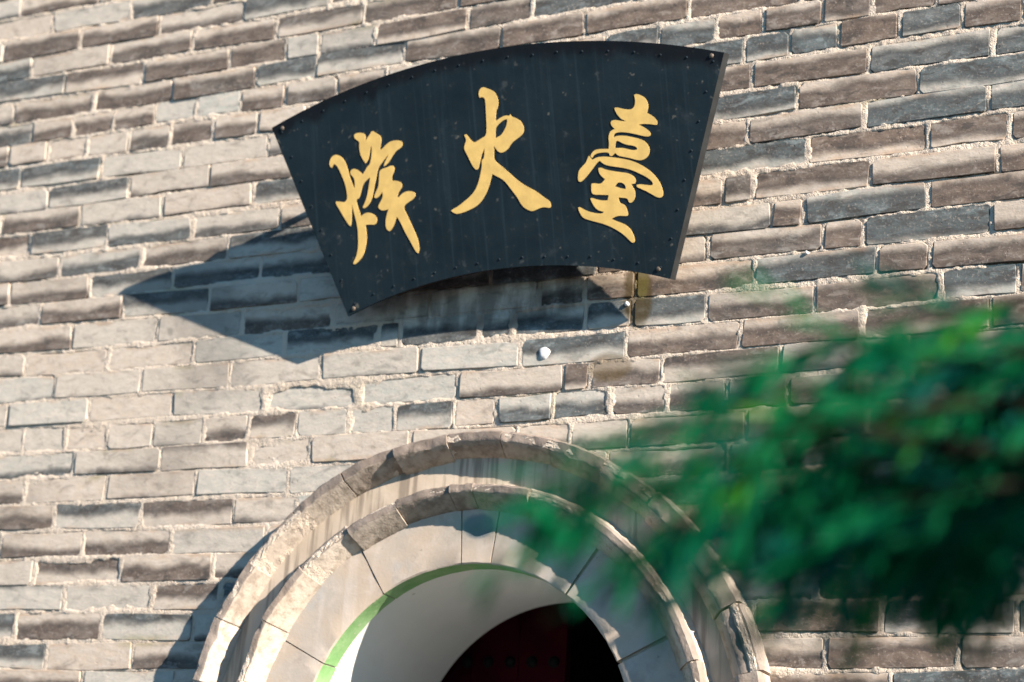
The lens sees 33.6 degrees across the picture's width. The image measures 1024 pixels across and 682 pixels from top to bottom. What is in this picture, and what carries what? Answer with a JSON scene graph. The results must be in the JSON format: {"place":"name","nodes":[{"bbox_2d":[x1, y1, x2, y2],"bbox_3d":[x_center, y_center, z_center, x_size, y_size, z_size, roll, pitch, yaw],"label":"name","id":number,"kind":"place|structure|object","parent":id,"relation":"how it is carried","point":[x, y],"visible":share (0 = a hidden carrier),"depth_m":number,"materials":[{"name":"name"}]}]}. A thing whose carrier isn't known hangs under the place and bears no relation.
{"place":"outdoors","nodes":[
{"label":"outdoors","id":0,"kind":"place"},
{"label":"ground","id":1,"kind":"structure","parent":0,"visible":0},
{"bbox_2d":[0,0,1023,681],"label":"brick wall","id":2,"kind":"structure","parent":1,"relation":"on","point":[208,384],"depth_m":5.61,"materials":[{"name":"grey brick"}]},
{"bbox_2d":[191,430,770,681],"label":"arched doorway","id":3,"kind":"structure","parent":2,"relation":"in","point":[356,572],"depth_m":5.26,"materials":[{"name":"stone"}]},
{"bbox_2d":[441,602,573,681],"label":"door","id":4,"kind":"structure","parent":3,"relation":"attached to","point":[532,645],"depth_m":5.95,"materials":[{"name":"red paint"}]},
{"bbox_2d":[272,41,728,315],"bbox_3d":[-0.009,-0.524,5.464,1.577,0.793,0.259,-6,-3,23],"label":"hanging sign","id":5,"kind":"object","parent":2,"relation":"attached to","point":[570,153],"visible":1,"depth_m":5.33,"materials":[{"name":"wood"}]},
{"bbox_2d":[570,603,623,681],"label":"room","id":6,"kind":"object","parent":1,"relation":"on","point":[593,659],"depth_m":9.72,"materials":[{"name":"paint"}]},
{"bbox_2d":[426,252,1023,681],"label":"tree","id":7,"kind":"object","parent":1,"relation":"on","point":[946,516],"visible":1,"depth_m":1.61,"materials":[{"name":"green plant"}]}
]}

